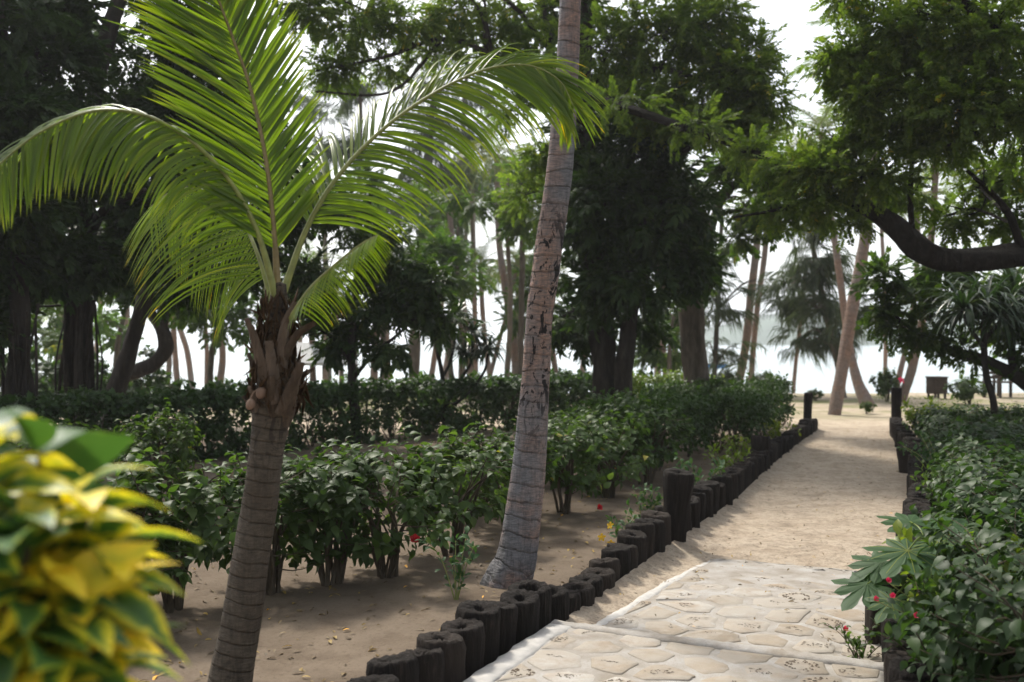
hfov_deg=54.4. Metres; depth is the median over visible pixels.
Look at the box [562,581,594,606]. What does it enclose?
log stump
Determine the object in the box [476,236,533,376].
coconut palm
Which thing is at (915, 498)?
log stump
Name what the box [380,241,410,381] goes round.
coconut palm
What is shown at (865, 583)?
papaya plant
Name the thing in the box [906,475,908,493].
log stump
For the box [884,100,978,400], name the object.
coconut palm
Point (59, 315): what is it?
coconut palm
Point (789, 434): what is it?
log stump
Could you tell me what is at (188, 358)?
coconut palm
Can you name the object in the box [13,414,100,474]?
round shrub
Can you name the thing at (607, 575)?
log stump
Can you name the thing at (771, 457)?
log stump
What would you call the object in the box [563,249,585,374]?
coconut palm
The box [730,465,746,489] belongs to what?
log stump
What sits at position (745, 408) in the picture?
hedge
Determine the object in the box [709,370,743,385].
leafy bush
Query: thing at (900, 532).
shrub
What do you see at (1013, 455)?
hedge shrub
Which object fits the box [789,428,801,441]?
log stump
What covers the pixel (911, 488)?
log stump
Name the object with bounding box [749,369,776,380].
leafy bush
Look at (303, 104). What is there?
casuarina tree
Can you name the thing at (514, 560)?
tall coconut palm
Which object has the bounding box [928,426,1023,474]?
hedge shrub
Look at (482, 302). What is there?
coconut palm
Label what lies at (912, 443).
log stump
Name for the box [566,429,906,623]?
path
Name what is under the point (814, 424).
log stump
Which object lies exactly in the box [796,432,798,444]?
log stump
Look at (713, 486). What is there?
log stump
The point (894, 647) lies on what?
log stump
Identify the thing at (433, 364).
coconut palm
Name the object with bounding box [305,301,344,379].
coconut palm
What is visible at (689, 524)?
log stump
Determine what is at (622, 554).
log stump
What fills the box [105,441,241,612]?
hibiscus shrub
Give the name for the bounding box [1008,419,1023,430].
hedge shrub
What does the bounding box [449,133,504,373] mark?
coconut palm
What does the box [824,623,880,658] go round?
flowering herb
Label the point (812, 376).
water
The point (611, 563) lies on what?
log stump
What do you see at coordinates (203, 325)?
leafy tree
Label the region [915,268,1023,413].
pandanus plant
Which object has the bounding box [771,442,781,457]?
log stump
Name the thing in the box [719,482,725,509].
log stump
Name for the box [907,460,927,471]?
log stump
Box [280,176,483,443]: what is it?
tree
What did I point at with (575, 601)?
log stump
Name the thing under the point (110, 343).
leafy tree
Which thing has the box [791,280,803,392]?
coconut palm
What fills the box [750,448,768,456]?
log stump
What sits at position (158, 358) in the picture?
bent tree
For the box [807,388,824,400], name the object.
leafy bush
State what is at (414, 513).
hibiscus shrub
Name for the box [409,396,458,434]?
shrub
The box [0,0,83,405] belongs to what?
dark tree
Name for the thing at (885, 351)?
coconut palm
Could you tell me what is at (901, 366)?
coconut palm
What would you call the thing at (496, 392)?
hedge
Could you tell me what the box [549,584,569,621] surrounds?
log stump
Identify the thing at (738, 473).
log stump
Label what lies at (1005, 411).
hedge shrub
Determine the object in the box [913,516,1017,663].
ground plant
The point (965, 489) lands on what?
hedge shrub
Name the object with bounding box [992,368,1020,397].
wooden bench
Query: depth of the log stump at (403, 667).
4.16 m
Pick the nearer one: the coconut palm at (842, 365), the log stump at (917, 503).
the log stump at (917, 503)
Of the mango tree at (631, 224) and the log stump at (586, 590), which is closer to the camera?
the log stump at (586, 590)
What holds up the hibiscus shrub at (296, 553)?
on the ground at (389, 629)
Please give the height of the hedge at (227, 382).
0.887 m
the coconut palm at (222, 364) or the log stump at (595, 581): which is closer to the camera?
the log stump at (595, 581)
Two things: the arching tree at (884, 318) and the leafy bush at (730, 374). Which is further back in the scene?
the leafy bush at (730, 374)
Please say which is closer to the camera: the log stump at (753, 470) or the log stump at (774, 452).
the log stump at (753, 470)
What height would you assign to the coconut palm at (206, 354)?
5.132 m
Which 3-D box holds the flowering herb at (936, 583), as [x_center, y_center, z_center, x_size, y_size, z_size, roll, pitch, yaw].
[2.090,1.318,4.488,0.619,0.629,0.666,0,0,-41]
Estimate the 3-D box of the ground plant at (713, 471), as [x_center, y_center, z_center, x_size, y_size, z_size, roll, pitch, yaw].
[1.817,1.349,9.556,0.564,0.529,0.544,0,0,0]
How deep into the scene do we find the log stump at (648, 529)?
7.15 m
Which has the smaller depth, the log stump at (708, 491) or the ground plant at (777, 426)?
the log stump at (708, 491)
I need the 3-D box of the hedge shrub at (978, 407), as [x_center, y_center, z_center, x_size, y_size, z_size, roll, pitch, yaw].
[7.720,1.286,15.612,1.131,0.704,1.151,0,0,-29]
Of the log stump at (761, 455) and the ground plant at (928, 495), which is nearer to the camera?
the ground plant at (928, 495)
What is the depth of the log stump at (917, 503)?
8.13 m
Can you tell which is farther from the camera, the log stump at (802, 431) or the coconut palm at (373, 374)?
the coconut palm at (373, 374)
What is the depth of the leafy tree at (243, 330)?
26.67 m
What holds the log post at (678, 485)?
on the ground at (389, 629)
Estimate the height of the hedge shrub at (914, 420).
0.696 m
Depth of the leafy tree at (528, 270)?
29.15 m
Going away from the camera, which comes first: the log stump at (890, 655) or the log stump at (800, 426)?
the log stump at (890, 655)
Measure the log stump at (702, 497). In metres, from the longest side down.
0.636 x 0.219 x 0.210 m
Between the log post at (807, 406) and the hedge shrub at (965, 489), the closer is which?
the hedge shrub at (965, 489)
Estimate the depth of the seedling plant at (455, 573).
6.02 m
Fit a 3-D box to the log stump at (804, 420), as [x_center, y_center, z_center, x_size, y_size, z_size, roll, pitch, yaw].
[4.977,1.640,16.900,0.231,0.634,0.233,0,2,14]
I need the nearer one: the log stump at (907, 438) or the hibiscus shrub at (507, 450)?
the hibiscus shrub at (507, 450)
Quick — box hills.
[667,298,1023,344]
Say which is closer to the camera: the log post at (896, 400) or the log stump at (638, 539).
the log stump at (638, 539)
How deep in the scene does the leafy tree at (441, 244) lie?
26.38 m
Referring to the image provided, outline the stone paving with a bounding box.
[463,559,883,681]
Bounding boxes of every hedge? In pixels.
[0,343,178,398]
[0,367,592,463]
[42,373,372,399]
[398,368,662,400]
[562,382,723,483]
[632,368,724,397]
[640,370,795,425]
[687,378,798,453]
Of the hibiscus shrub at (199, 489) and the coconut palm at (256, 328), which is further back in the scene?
the coconut palm at (256, 328)
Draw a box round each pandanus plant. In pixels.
[408,297,510,432]
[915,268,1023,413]
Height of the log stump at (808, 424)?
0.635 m
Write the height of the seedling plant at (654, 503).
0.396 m
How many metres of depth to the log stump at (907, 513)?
7.76 m
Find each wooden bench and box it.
[971,371,1011,397]
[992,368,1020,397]
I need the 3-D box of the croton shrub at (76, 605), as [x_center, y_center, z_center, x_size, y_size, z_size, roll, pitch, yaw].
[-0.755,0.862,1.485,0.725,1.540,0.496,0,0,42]
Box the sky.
[9,0,1023,340]
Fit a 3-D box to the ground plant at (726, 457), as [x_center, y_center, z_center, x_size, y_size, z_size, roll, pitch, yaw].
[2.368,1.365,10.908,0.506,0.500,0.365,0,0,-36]
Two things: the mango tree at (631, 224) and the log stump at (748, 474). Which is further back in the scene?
the mango tree at (631, 224)
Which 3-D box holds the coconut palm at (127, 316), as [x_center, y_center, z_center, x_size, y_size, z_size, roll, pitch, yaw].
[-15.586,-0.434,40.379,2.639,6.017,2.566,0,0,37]
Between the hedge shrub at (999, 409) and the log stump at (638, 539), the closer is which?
the log stump at (638, 539)
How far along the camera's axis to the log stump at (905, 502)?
8.26 m
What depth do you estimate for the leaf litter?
6.32 m
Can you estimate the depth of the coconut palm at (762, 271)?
32.87 m
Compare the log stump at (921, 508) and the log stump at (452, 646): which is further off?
the log stump at (921, 508)
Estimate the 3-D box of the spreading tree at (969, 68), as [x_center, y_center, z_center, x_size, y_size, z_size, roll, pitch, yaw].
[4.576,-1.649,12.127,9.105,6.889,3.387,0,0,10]
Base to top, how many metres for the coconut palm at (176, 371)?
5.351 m
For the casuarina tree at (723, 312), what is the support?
on the ground at (389, 629)
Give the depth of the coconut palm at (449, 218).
33.57 m
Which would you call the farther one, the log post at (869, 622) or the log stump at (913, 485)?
the log stump at (913, 485)
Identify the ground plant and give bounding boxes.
[672,452,729,484]
[702,443,750,474]
[720,431,750,461]
[760,418,800,437]
[869,566,1014,681]
[893,420,983,477]
[910,453,976,514]
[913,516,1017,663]
[965,554,1016,620]
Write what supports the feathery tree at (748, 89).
on the ground at (389, 629)
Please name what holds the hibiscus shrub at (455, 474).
on the ground at (389, 629)
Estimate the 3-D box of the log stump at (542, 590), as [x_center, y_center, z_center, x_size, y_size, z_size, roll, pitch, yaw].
[0.098,1.652,5.490,0.247,0.635,0.247,1,4,24]
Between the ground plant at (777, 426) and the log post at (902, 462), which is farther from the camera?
the ground plant at (777, 426)
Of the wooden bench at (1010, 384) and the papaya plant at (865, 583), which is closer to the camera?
the papaya plant at (865, 583)
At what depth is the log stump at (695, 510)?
8.20 m
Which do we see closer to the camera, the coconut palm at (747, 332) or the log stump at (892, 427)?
the log stump at (892, 427)
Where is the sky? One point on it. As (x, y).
(798, 36)
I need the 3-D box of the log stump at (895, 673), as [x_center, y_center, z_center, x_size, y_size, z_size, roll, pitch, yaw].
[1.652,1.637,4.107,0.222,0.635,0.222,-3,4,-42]
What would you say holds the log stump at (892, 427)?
on the ground at (389, 629)
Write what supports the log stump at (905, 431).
on the ground at (389, 629)
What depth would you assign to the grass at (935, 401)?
26.05 m
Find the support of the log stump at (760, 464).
on the ground at (389, 629)
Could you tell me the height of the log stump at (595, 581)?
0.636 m
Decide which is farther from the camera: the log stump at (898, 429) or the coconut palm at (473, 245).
the coconut palm at (473, 245)
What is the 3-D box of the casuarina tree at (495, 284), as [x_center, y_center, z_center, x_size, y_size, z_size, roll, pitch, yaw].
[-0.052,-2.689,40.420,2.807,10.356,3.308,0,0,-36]
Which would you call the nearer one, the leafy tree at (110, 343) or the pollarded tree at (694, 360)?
the pollarded tree at (694, 360)
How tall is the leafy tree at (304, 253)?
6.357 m
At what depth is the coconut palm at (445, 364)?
40.97 m
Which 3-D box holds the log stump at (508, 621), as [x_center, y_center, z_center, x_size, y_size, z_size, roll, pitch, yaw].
[-0.098,1.654,5.111,0.245,0.634,0.247,3,0,-25]
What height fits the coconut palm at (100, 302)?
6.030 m
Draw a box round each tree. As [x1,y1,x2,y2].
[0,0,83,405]
[0,0,205,430]
[0,309,58,381]
[3,206,229,381]
[33,302,144,389]
[37,292,154,367]
[91,0,342,432]
[168,294,260,382]
[217,252,342,376]
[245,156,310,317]
[268,0,808,229]
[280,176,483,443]
[288,84,369,380]
[302,68,419,378]
[333,149,460,380]
[385,35,501,378]
[407,215,497,378]
[430,60,513,378]
[431,171,542,404]
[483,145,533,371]
[492,254,577,361]
[494,141,545,400]
[521,0,736,400]
[577,0,1023,271]
[633,293,682,374]
[678,141,803,414]
[704,208,783,378]
[746,218,877,397]
[844,242,1023,390]
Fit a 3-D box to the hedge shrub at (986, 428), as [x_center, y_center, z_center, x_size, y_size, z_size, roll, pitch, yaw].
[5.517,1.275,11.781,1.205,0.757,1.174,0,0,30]
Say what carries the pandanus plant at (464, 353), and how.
on the ground at (389, 629)
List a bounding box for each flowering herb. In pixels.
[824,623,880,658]
[874,558,1018,678]
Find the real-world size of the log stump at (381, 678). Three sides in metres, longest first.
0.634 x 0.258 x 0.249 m
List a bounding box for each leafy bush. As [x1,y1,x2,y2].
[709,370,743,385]
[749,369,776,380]
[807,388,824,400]
[858,401,877,413]
[868,367,900,401]
[943,376,987,404]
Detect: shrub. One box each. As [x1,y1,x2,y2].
[0,407,205,681]
[0,437,54,456]
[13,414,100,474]
[62,468,204,595]
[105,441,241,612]
[113,398,204,503]
[190,447,347,595]
[277,438,401,586]
[324,435,459,578]
[380,425,512,555]
[409,396,458,434]
[431,423,514,515]
[453,419,567,526]
[505,410,600,486]
[544,410,617,513]
[561,406,656,497]
[564,402,638,467]
[604,393,695,484]
[882,519,1023,600]
[897,533,1023,681]
[900,395,945,441]
[900,496,1023,678]
[903,402,983,429]
[903,404,989,429]
[905,406,996,440]
[909,456,1023,538]
[914,421,1023,465]
[915,439,1023,509]
[916,406,1009,441]
[918,412,1009,449]
[922,418,1023,456]
[923,486,1023,601]
[925,432,1023,482]
[925,440,1023,506]
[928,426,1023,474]
[933,465,1023,566]
[960,401,1023,417]
[968,402,1023,419]
[980,410,1023,426]
[984,405,1023,421]
[993,415,1023,432]
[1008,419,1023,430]
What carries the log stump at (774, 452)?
on the ground at (389, 629)
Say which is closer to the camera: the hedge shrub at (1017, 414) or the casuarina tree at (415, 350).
the hedge shrub at (1017, 414)
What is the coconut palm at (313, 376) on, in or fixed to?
on the ground at (389, 629)
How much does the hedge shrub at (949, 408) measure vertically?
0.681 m
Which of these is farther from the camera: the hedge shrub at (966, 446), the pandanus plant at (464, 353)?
the pandanus plant at (464, 353)
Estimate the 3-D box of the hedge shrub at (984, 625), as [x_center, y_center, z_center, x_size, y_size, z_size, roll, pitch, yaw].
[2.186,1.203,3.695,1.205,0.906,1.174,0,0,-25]
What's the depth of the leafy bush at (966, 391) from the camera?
25.02 m
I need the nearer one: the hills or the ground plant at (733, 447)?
the ground plant at (733, 447)
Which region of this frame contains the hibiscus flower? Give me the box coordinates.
[410,534,419,541]
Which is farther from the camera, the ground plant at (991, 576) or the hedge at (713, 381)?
the hedge at (713, 381)
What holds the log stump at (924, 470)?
on the ground at (389, 629)
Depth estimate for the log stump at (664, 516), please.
7.53 m
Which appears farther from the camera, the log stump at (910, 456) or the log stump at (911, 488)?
the log stump at (910, 456)
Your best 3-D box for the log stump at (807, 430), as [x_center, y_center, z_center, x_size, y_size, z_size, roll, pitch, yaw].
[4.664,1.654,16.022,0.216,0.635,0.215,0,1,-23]
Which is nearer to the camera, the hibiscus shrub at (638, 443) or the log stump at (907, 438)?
the hibiscus shrub at (638, 443)
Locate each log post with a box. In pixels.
[663,468,694,542]
[751,435,770,468]
[803,392,812,418]
[862,571,915,644]
[890,387,901,417]
[896,446,919,473]
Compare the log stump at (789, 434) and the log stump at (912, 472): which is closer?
the log stump at (912, 472)
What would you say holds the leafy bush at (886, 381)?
on the ground at (389, 629)
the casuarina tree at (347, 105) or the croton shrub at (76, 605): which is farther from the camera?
the casuarina tree at (347, 105)
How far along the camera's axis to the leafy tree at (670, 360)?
27.43 m
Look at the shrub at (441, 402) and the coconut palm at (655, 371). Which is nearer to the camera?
the shrub at (441, 402)
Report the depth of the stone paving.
5.22 m
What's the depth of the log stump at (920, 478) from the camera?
9.75 m
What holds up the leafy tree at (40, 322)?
on the ground at (389, 629)
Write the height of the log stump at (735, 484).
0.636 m
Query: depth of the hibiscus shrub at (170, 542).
5.45 m
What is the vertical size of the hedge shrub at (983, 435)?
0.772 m
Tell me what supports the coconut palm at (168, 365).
on the ground at (389, 629)
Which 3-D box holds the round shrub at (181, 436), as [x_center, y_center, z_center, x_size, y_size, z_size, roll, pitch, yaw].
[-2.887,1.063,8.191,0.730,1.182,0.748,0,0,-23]
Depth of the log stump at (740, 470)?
10.30 m
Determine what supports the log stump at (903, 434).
on the ground at (389, 629)
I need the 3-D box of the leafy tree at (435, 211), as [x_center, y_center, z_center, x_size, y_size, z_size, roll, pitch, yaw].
[-3.266,-1.749,28.412,4.421,7.018,3.078,0,0,-31]
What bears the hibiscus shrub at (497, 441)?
on the ground at (389, 629)
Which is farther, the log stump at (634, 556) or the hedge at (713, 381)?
the hedge at (713, 381)
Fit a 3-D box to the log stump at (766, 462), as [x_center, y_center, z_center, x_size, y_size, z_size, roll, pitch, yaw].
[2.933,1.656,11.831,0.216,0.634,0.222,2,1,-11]
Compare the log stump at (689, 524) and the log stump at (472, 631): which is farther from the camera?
the log stump at (689, 524)
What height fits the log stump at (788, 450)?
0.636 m
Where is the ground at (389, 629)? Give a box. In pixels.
[49,393,1023,681]
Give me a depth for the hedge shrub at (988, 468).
7.00 m
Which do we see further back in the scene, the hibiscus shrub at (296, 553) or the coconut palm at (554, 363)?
the coconut palm at (554, 363)
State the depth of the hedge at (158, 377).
21.86 m
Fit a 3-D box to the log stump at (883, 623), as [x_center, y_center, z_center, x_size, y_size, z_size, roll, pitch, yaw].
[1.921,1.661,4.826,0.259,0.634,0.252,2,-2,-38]
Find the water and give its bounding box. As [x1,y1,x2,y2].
[0,341,1023,392]
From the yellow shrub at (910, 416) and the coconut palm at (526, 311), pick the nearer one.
the yellow shrub at (910, 416)
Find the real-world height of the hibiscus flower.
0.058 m
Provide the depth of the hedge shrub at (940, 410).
14.49 m
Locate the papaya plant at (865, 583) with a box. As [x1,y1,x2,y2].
[831,512,1013,634]
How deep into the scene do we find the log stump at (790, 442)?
14.11 m
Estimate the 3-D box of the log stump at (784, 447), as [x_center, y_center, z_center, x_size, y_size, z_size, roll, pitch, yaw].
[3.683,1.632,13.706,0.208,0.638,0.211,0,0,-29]
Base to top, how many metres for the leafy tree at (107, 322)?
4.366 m
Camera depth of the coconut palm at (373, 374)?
34.94 m
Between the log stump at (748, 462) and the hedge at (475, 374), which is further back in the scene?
the hedge at (475, 374)
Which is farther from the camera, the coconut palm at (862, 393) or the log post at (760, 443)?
the coconut palm at (862, 393)
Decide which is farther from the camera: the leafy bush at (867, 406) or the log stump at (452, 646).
the leafy bush at (867, 406)
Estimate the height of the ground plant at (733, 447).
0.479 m
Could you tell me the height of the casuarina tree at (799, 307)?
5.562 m
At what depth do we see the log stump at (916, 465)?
10.63 m
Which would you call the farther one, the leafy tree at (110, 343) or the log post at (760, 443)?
the leafy tree at (110, 343)
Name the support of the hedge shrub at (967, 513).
on the ground at (389, 629)
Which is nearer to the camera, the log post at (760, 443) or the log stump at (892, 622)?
the log stump at (892, 622)
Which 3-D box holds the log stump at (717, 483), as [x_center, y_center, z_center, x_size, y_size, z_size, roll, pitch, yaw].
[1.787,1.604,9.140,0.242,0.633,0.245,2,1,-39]
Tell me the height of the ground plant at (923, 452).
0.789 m
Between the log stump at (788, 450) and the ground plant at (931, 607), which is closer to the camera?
the ground plant at (931, 607)
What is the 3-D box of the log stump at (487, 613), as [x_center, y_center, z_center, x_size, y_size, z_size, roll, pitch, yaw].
[-0.175,1.614,4.910,0.235,0.636,0.245,2,-3,0]
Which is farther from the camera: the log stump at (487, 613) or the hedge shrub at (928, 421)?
the hedge shrub at (928, 421)
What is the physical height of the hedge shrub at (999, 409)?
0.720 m
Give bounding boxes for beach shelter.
[296,342,357,379]
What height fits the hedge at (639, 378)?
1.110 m
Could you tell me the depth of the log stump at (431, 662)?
4.32 m
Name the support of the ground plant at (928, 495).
on the ground at (389, 629)
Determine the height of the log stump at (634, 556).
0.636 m
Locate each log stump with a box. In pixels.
[343,674,399,681]
[366,653,419,681]
[399,647,444,681]
[415,631,467,681]
[440,617,485,678]
[455,600,500,666]
[481,600,517,655]
[499,589,541,643]
[508,579,551,629]
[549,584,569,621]
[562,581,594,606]
[568,590,580,614]
[569,573,604,596]
[581,567,614,591]
[587,557,620,581]
[601,545,630,577]
[607,542,638,570]
[617,529,647,565]
[624,522,654,558]
[634,518,665,553]
[641,510,670,545]
[654,505,662,511]
[687,504,691,531]
[690,498,699,527]
[692,492,705,521]
[693,485,713,518]
[696,480,719,510]
[697,483,716,513]
[709,476,732,504]
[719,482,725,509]
[722,473,737,499]
[723,470,741,494]
[724,466,743,492]
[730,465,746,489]
[734,460,751,484]
[736,464,750,486]
[739,457,757,480]
[744,455,761,474]
[744,460,754,482]
[748,453,765,472]
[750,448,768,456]
[763,454,768,470]
[770,449,772,465]
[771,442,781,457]
[771,443,777,460]
[772,436,786,454]
[772,445,776,462]
[778,436,791,449]
[781,432,794,445]
[784,430,796,444]
[786,438,789,452]
[789,426,803,440]
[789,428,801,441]
[792,424,804,437]
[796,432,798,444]
[797,424,808,436]
[798,422,810,434]
[799,419,811,421]
[802,421,812,434]
[804,418,816,432]
[881,618,896,661]
[883,650,939,681]
[884,621,907,653]
[885,634,926,652]
[887,656,939,681]
[891,420,901,437]
[891,680,927,681]
[894,428,905,446]
[899,430,912,432]
[900,432,915,445]
[902,500,930,512]
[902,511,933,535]
[903,502,930,512]
[904,436,920,442]
[904,505,931,512]
[905,497,930,501]
[906,470,928,494]
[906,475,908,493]
[907,442,923,445]
[907,454,925,459]
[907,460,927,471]
[907,491,934,515]
[908,487,929,492]
[909,468,931,477]
[909,474,930,486]
[910,463,926,468]
[910,483,929,488]
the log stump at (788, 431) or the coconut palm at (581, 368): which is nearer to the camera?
the log stump at (788, 431)
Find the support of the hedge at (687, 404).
on the ground at (389, 629)
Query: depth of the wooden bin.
27.33 m
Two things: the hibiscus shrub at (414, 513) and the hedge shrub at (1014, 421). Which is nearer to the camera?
the hibiscus shrub at (414, 513)
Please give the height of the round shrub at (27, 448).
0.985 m
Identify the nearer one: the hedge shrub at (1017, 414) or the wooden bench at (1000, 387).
the hedge shrub at (1017, 414)
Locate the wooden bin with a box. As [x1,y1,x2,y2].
[925,376,948,398]
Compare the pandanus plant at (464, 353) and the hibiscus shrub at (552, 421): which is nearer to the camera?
the hibiscus shrub at (552, 421)
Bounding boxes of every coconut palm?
[0,0,610,681]
[37,309,62,360]
[94,297,102,371]
[112,303,132,381]
[148,319,171,372]
[171,317,180,388]
[178,330,195,389]
[204,298,231,384]
[217,301,251,382]
[248,286,264,378]
[299,239,341,380]
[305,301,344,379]
[333,274,360,382]
[343,246,377,381]
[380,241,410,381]
[412,159,477,376]
[412,195,480,381]
[443,200,488,379]
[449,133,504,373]
[460,125,522,375]
[464,236,513,376]
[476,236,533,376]
[480,0,580,588]
[496,268,567,332]
[511,254,576,372]
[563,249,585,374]
[654,161,699,374]
[657,265,665,374]
[719,131,795,379]
[733,141,778,380]
[780,9,930,414]
[782,101,874,405]
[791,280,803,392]
[880,174,898,373]
[883,167,954,387]
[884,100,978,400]
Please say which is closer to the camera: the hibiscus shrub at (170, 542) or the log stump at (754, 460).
the hibiscus shrub at (170, 542)
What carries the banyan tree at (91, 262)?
on the ground at (389, 629)
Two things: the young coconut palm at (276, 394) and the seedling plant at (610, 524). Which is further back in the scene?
the seedling plant at (610, 524)
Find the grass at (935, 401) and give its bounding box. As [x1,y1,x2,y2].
[854,394,1018,406]
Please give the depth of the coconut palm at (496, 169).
30.88 m
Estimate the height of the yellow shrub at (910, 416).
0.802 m
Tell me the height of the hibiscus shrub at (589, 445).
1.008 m
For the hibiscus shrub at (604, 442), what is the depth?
12.20 m
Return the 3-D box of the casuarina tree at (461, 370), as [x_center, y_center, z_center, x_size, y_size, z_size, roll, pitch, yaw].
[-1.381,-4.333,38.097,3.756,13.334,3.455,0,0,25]
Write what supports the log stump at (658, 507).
on the ground at (389, 629)
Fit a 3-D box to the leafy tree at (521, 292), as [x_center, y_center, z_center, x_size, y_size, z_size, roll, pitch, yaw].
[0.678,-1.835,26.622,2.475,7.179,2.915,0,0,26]
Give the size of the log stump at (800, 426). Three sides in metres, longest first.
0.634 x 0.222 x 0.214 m
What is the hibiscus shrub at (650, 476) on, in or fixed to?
on the ground at (389, 629)
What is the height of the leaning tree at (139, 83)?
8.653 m
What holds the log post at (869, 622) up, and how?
on the ground at (389, 629)
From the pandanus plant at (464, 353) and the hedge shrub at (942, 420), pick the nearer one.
the hedge shrub at (942, 420)
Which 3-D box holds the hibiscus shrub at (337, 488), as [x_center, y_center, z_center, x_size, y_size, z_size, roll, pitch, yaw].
[-1.176,1.152,6.433,0.888,1.018,1.022,0,0,13]
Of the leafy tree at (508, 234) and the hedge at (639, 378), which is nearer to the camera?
the hedge at (639, 378)
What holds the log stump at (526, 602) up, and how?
on the ground at (389, 629)
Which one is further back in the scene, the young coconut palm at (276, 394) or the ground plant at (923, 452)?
the ground plant at (923, 452)
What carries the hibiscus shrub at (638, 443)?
on the ground at (389, 629)
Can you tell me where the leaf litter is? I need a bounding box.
[106,422,897,681]
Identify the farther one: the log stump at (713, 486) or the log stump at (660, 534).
the log stump at (713, 486)
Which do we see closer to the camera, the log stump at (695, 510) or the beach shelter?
the log stump at (695, 510)
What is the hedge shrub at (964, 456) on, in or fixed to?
on the ground at (389, 629)
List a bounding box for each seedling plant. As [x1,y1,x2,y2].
[415,525,479,599]
[598,497,640,542]
[629,483,662,517]
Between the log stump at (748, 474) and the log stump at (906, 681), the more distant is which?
the log stump at (748, 474)
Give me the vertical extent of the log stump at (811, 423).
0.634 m
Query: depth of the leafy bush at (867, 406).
21.85 m
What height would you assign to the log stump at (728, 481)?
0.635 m
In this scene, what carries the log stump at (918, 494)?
on the ground at (389, 629)
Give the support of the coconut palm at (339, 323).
on the ground at (389, 629)
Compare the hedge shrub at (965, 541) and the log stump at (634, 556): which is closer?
the hedge shrub at (965, 541)
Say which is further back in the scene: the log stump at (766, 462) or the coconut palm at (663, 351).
the coconut palm at (663, 351)
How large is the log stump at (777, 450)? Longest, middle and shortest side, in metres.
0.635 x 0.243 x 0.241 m

